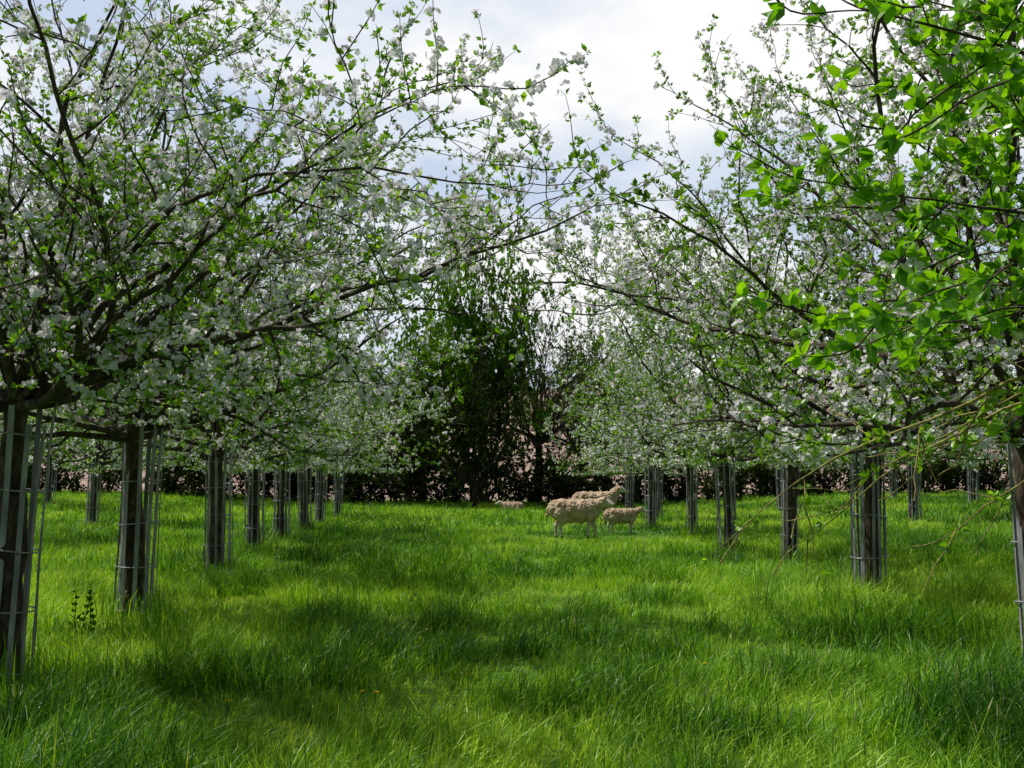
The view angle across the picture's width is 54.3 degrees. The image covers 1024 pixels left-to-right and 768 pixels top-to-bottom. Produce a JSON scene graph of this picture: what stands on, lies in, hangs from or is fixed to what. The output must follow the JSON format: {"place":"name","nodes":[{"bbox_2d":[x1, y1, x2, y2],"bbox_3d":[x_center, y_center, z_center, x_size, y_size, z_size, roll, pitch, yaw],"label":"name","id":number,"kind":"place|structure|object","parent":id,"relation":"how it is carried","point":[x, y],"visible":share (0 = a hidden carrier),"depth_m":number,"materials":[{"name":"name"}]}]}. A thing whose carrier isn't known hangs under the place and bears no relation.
{"place":"outdoors","nodes":[
{"label":"outdoors","id":0,"kind":"place"},
{"bbox_2d":[0,486,1023,767],"bbox_3d":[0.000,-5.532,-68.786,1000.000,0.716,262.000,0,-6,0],"label":"meadow ground","id":1,"kind":"structure","parent":0,"point":[420,694],"depth_m":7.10,"materials":[{"name":"green plant"}]},
{"bbox_2d":[0,402,56,686],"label":"tree guard","id":2,"kind":"object","parent":1,"relation":"on","point":[37,464],"visible":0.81,"depth_m":7.02,"materials":[{"name":"metal"}]},
{"bbox_2d":[47,452,59,503],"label":"tree guard","id":3,"kind":"object","parent":1,"relation":"on","point":[54,480],"visible":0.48,"depth_m":37.71,"materials":[{"name":"metal"}]},
{"bbox_2d":[68,590,96,637],"bbox_3d":[-3.631,1.978,8.415,0.244,0.478,0.238,2,-6,-17],"label":"nettle plant","id":4,"kind":"object","parent":1,"relation":"on","point":[93,616],"visible":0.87,"depth_m":8.45,"materials":[{"name":"green plant"}]},
{"bbox_2d":[0,255,166,469],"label":"apple tree","id":5,"kind":"object","parent":1,"relation":"on","point":[53,451],"visible":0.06,"depth_m":21.42,"materials":[{"name":"white plant"}]},
{"bbox_2d":[28,337,151,503],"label":"apple tree","id":6,"kind":"object","parent":1,"relation":"on","point":[57,456],"visible":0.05,"depth_m":37.79,"materials":[{"name":"white plant"}]},
{"bbox_2d":[86,458,102,525],"bbox_3d":[-12.488,3.169,29.804,0.427,2.159,0.458,4,-5,-39],"label":"tree guard","id":7,"kind":"object","parent":1,"relation":"on","point":[88,506],"visible":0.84,"depth_m":29.67,"materials":[{"name":"metal"}]},
{"bbox_2d":[0,355,199,490],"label":"apple tree","id":8,"kind":"object","parent":1,"relation":"on","point":[79,445],"depth_m":56.70,"materials":[{"name":"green plant"}]},
{"bbox_2d":[0,325,207,524],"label":"apple tree","id":9,"kind":"object","parent":1,"relation":"on","point":[105,465],"visible":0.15,"depth_m":29.85,"materials":[{"name":"white plant"}]},
{"bbox_2d":[65,410,210,467],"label":"apple tree","id":10,"kind":"object","parent":1,"relation":"on","point":[173,465],"visible":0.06,"depth_m":42.65,"materials":[{"name":"white plant"}]},
{"bbox_2d":[114,413,167,618],"bbox_3d":[-3.779,1.348,10.115,0.458,2.082,0.427,2,-6,-7],"label":"tree guard","id":11,"kind":"object","parent":1,"relation":"on","point":[147,506],"visible":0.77,"depth_m":10.00,"materials":[{"name":"metal"}]},
{"bbox_2d":[140,371,273,490],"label":"apple tree","id":12,"kind":"object","parent":1,"relation":"on","point":[191,462],"visible":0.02,"depth_m":55.34,"materials":[{"name":"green plant"}]},
{"bbox_2d":[204,445,235,573],"bbox_3d":[-4.266,1.857,14.520,0.445,1.991,0.419,-1,-7,-4],"label":"tree guard","id":13,"kind":"object","parent":1,"relation":"on","point":[216,514],"visible":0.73,"depth_m":14.41,"materials":[{"name":"metal"}]},
{"bbox_2d":[26,432,448,503],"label":"hedge","id":14,"kind":"object","parent":1,"relation":"on","point":[193,480],"visible":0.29,"depth_m":54.16,"materials":[{"name":"green plant"}]},
{"bbox_2d":[170,406,312,473],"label":"apple tree","id":15,"kind":"object","parent":1,"relation":"on","point":[196,464],"visible":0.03,"depth_m":50.06,"materials":[{"name":"white plant"}]},
{"bbox_2d":[0,84,496,574],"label":"apple tree","id":16,"kind":"object","parent":1,"relation":"on","point":[221,439],"visible":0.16,"depth_m":14.48,"materials":[{"name":"white plant"}]},
{"bbox_2d":[0,201,504,551],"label":"apple tree","id":17,"kind":"object","parent":1,"relation":"on","point":[305,466],"visible":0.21,"depth_m":18.71,"materials":[{"name":"white plant"}]},
{"bbox_2d":[243,447,266,548],"bbox_3d":[-4.834,2.190,18.706,0.447,2.132,0.411,-4,-7,22],"label":"tree guard","id":18,"kind":"object","parent":1,"relation":"on","point":[258,504],"visible":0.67,"depth_m":18.57,"materials":[{"name":"metal"}]},
{"bbox_2d":[273,457,290,540],"bbox_3d":[-5.300,2.608,23.011,0.414,2.135,0.404,-2,-4,32],"label":"tree guard","id":19,"kind":"object","parent":1,"relation":"on","point":[285,514],"visible":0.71,"depth_m":22.90,"materials":[{"name":"metal"}]},
{"bbox_2d":[157,239,427,539],"bbox_3d":[-5.359,-0.093,23.017,6.536,7.684,6.339,-5,-7,41],"label":"apple tree","id":20,"kind":"object","parent":1,"relation":"on","point":[315,444],"visible":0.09,"depth_m":23.13,"materials":[{"name":"white plant"}]},
{"bbox_2d":[0,0,606,617],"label":"apple tree","id":21,"kind":"object","parent":1,"relation":"on","point":[124,432],"visible":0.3,"depth_m":10.11,"materials":[{"name":"white plant"}]},
{"bbox_2d":[297,460,311,529],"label":"tree guard","id":22,"kind":"object","parent":1,"relation":"on","point":[299,496],"visible":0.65,"depth_m":26.67,"materials":[{"name":"metal"}]},
{"bbox_2d":[314,468,327,521],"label":"tree guard","id":23,"kind":"object","parent":1,"relation":"on","point":[319,494],"visible":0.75,"depth_m":32.18,"materials":[{"name":"metal"}]},
{"bbox_2d":[186,285,457,529],"bbox_3d":[-5.642,0.727,27.435,7.210,6.807,7.714,3,-6,-24],"label":"apple tree","id":24,"kind":"object","parent":1,"relation":"on","point":[351,446],"visible":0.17,"depth_m":26.99,"materials":[{"name":"white plant"}]},
{"bbox_2d":[233,317,437,524],"bbox_3d":[-5.825,0.914,32.578,6.026,7.473,5.887,-3,-6,31],"label":"apple tree","id":25,"kind":"object","parent":1,"relation":"on","point":[360,470],"visible":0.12,"depth_m":32.36,"materials":[{"name":"white plant"}]},
{"bbox_2d":[332,467,344,515],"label":"tree guard","id":26,"kind":"object","parent":1,"relation":"on","point":[334,493],"visible":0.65,"depth_m":37.63,"materials":[{"name":"metal"}]},
{"bbox_2d":[0,0,688,685],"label":"apple tree","id":27,"kind":"object","parent":1,"relation":"on","point":[42,368],"visible":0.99,"depth_m":6.40,"materials":[{"name":"white plant"}]},
{"bbox_2d":[273,368,421,494],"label":"tree","id":28,"kind":"object","parent":1,"relation":"on","point":[364,440],"visible":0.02,"depth_m":57.10,"materials":[{"name":"green plant"}]},
{"bbox_2d":[265,328,451,516],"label":"apple tree","id":29,"kind":"object","parent":1,"relation":"on","point":[356,450],"visible":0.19,"depth_m":37.82,"materials":[{"name":"white plant"}]},
{"bbox_2d":[292,362,514,504],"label":"hawthorn tree","id":30,"kind":"object","parent":1,"relation":"on","point":[410,479],"visible":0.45,"depth_m":50.98,"materials":[{"name":"green plant"}]},
{"bbox_2d":[326,292,529,501],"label":"oak tree","id":31,"kind":"object","parent":1,"relation":"on","point":[423,320],"visible":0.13,"depth_m":57.14,"materials":[{"name":"green plant"}]},
{"bbox_2d":[383,166,570,505],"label":"oak tree","id":32,"kind":"object","parent":1,"relation":"on","point":[462,323],"visible":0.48,"depth_m":52.44,"materials":[{"name":"green plant"}]},
{"bbox_2d":[396,304,557,507],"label":"hawthorn tree","id":33,"kind":"object","parent":1,"relation":"on","point":[474,481],"visible":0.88,"depth_m":48.53,"materials":[{"name":"green plant"}]},
{"bbox_2d":[387,438,622,505],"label":"hedge","id":34,"kind":"object","parent":1,"relation":"on","point":[606,481],"visible":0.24,"depth_m":54.51,"materials":[{"name":"green plant"}]},
{"bbox_2d":[495,500,523,510],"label":"lamb","id":35,"kind":"object","parent":1,"relation":"on","point":[516,505],"visible":0.6,"depth_m":43.55,"materials":[{"name":"fur"}]},
{"bbox_2d":[460,427,623,503],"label":"hawthorn tree","id":36,"kind":"object","parent":1,"relation":"on","point":[555,481],"visible":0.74,"depth_m":48.88,"materials":[{"name":"green plant"}]},
{"bbox_2d":[489,293,648,472],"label":"bare twig tree","id":37,"kind":"object","parent":1,"relation":"on","point":[566,434],"visible":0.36,"depth_m":59.65,"materials":[{"name":"brown plant"}]},
{"bbox_2d":[545,496,614,538],"bbox_3d":[1.655,3.224,24.192,1.699,1.018,0.631,-1,-6,6],"label":"sheep","id":38,"kind":"object","parent":1,"relation":"on","point":[562,511],"visible":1,"depth_m":24.00},
{"bbox_2d":[488,249,682,503],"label":"bare twig tree","id":39,"kind":"object","parent":1,"relation":"on","point":[559,395],"visible":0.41,"depth_m":56.60,"materials":[{"name":"brown plant"}]},
{"bbox_2d":[572,485,627,523],"bbox_3d":[2.732,3.782,31.289,1.831,1.218,0.656,0,-6,-3],"label":"sheep","id":40,"kind":"object","parent":1,"relation":"on","point":[613,493],"visible":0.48,"depth_m":31.17},
{"bbox_2d":[556,341,680,507],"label":"apple tree","id":41,"kind":"object","parent":1,"relation":"on","point":[605,421],"visible":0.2,"depth_m":41.92,"materials":[{"name":"white plant"}]},
{"bbox_2d":[603,506,647,532],"bbox_3d":[2.938,3.534,25.993,1.194,0.694,0.423,1,-6,-8],"label":"lamb","id":42,"kind":"object","parent":1,"relation":"on","point":[614,516],"visible":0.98,"depth_m":25.86,"materials":[{"name":"fur"}]},
{"bbox_2d":[625,465,634,507],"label":"tree guard","id":43,"kind":"object","parent":1,"relation":"on","point":[630,481],"visible":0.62,"depth_m":41.58,"materials":[{"name":"metal"}]},
{"bbox_2d":[543,350,717,518],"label":"apple tree","id":44,"kind":"object","parent":1,"relation":"on","point":[613,473],"visible":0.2,"depth_m":35.77,"materials":[{"name":"white plant"}]},
{"bbox_2d":[644,460,657,527],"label":"tree guard","id":45,"kind":"object","parent":1,"relation":"on","point":[648,495],"visible":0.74,"depth_m":28.73,"materials":[{"name":"metal"}]},
{"bbox_2d":[538,278,775,525],"bbox_3d":[3.846,0.496,29.097,6.432,7.615,6.338,4,-7,-37],"label":"apple tree","id":46,"kind":"object","parent":1,"relation":"on","point":[634,380],"visible":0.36,"depth_m":29.06,"materials":[{"name":"white plant"}]},
{"bbox_2d":[656,468,662,516],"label":"tree guard","id":47,"kind":"object","parent":1,"relation":"on","point":[661,479],"visible":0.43,"depth_m":35.72,"materials":[{"name":"metal"}]},
{"bbox_2d":[686,467,697,536],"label":"tree guard","id":48,"kind":"object","parent":1,"relation":"on","point":[696,503],"visible":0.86,"depth_m":24.98,"materials":[{"name":"metal"}]},
{"bbox_2d":[575,259,827,535],"bbox_3d":[4.747,0.081,24.968,6.354,7.647,6.478,0,-6,4],"label":"apple tree","id":49,"kind":"object","parent":1,"relation":"on","point":[740,464],"visible":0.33,"depth_m":25.04,"materials":[{"name":"white plant"}]},
{"bbox_2d":[422,0,1023,544],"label":"apple tree","id":50,"kind":"object","parent":1,"relation":"on","point":[970,384],"visible":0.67,"depth_m":7.07,"materials":[{"name":"white plant"}]},
{"bbox_2d":[713,453,737,550],"bbox_3d":[4.171,2.320,19.468,0.458,2.002,0.427,1,-6,-27],"label":"tree guard","id":51,"kind":"object","parent":1,"relation":"on","point":[716,475],"visible":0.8,"depth_m":19.34,"materials":[{"name":"metal"}]},
{"bbox_2d":[520,152,974,549],"bbox_3d":[4.200,-0.432,19.540,7.018,7.657,7.129,5,-8,-44],"label":"apple tree","id":52,"kind":"object","parent":1,"relation":"on","point":[683,443],"visible":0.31,"depth_m":19.39,"materials":[{"name":"white plant"}]},
{"bbox_2d":[495,0,1023,590],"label":"apple tree","id":53,"kind":"object","parent":1,"relation":"on","point":[767,276],"visible":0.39,"depth_m":11.34,"materials":[{"name":"white plant"}]},
{"bbox_2d":[527,110,1011,561],"bbox_3d":[4.123,-0.703,16.130,8.196,7.552,7.998,-4,-7,39],"label":"apple tree","id":54,"kind":"object","parent":1,"relation":"on","point":[725,428],"visible":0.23,"depth_m":16.07,"materials":[{"name":"white plant"}]},
{"bbox_2d":[701,377,848,509],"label":"apple tree","id":55,"kind":"object","parent":1,"relation":"on","point":[805,470],"visible":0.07,"depth_m":40.94,"materials":[{"name":"white plant"}]},
{"bbox_2d":[774,464,782,510],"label":"tree guard","id":56,"kind":"object","parent":1,"relation":"on","point":[777,488],"visible":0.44,"depth_m":40.66,"materials":[{"name":"metal"}]},
{"bbox_2d":[712,407,845,494],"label":"hawthorn tree","id":57,"kind":"object","parent":1,"relation":"on","point":[767,471],"visible":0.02,"depth_m":58.69,"materials":[{"name":"green plant"}]},
{"bbox_2d":[780,451,800,561],"bbox_3d":[4.531,1.955,16.268,0.328,2.128,0.316,4,-5,-30],"label":"tree guard","id":58,"kind":"object","parent":1,"relation":"on","point":[797,503],"visible":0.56,"depth_m":16.17,"materials":[{"name":"metal"}]},
{"bbox_2d":[607,431,1013,504],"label":"hedge","id":59,"kind":"object","parent":1,"relation":"on","point":[947,482],"visible":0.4,"depth_m":54.12,"materials":[{"name":"green plant"}]},
{"bbox_2d":[702,0,1023,608],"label":"apple tree","id":60,"kind":"object","parent":1,"relation":"on","point":[990,59],"visible":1,"depth_m":3.65,"materials":[{"name":"green plant"}]},
{"bbox_2d":[847,417,887,595],"bbox_3d":[3.966,1.422,11.132,0.404,2.095,0.414,6,-8,-37],"label":"tree guard","id":61,"kind":"object","parent":1,"relation":"on","point":[861,560],"visible":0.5,"depth_m":11.02,"materials":[{"name":"metal"}]},
{"bbox_2d":[889,458,898,497],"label":"tree guard","id":62,"kind":"object","parent":1,"relation":"on","point":[895,478],"visible":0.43,"depth_m":45.66,"materials":[{"name":"metal"}]},
{"bbox_2d":[835,367,953,497],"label":"apple tree","id":63,"kind":"object","parent":1,"relation":"on","point":[890,450],"visible":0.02,"depth_m":45.73,"materials":[{"name":"white plant"}]},
{"bbox_2d":[793,323,1003,521],"bbox_3d":[11.697,0.473,29.915,7.449,7.586,7.681,0,-6,-3],"label":"apple tree","id":64,"kind":"object","parent":1,"relation":"on","point":[962,464],"visible":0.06,"depth_m":29.77,"materials":[{"name":"white plant"}]},
{"bbox_2d":[907,458,921,523],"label":"tree guard","id":65,"kind":"object","parent":1,"relation":"on","point":[916,498],"visible":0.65,"depth_m":29.70,"materials":[{"name":"metal"}]},
{"bbox_2d":[857,244,1017,471],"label":"apple tree","id":66,"kind":"object","parent":1,"relation":"on","point":[972,467],"visible":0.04,"depth_m":21.44,"materials":[{"name":"white plant"}]},
{"bbox_2d":[889,342,1016,503],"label":"apple tree","id":67,"kind":"object","parent":1,"relation":"on","point":[936,459],"visible":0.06,"depth_m":35.80,"materials":[{"name":"white plant"}]},
{"bbox_2d":[966,454,978,502],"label":"tree guard","id":68,"kind":"object","parent":1,"relation":"on","point":[977,483],"visible":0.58,"depth_m":35.72,"materials":[{"name":"metal"}]},
{"bbox_2d":[1000,405,1023,654],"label":"tree guard","id":69,"kind":"object","parent":1,"relation":"on","point":[1018,541],"visible":0.52,"depth_m":7.46,"materials":[{"name":"metal"}]},
{"bbox_2d":[0,0,1023,388],"label":"sky","id":70,"kind":"structure","parent":0,"point":[622,37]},
{"bbox_2d":[32,378,1017,501],"bbox_3d":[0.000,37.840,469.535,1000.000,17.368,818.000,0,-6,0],"label":"ploughed field","id":71,"kind":"structure","parent":0,"point":[84,482],"depth_m":77.02,"materials":[{"name":"soil"}]},
{"bbox_2d":[496,301,702,483],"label":"oak tree","id":72,"kind":"object","parent":71,"relation":"on","point":[593,343],"visible":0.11,"depth_m":63.29,"materials":[{"name":"green plant"}]}
]}

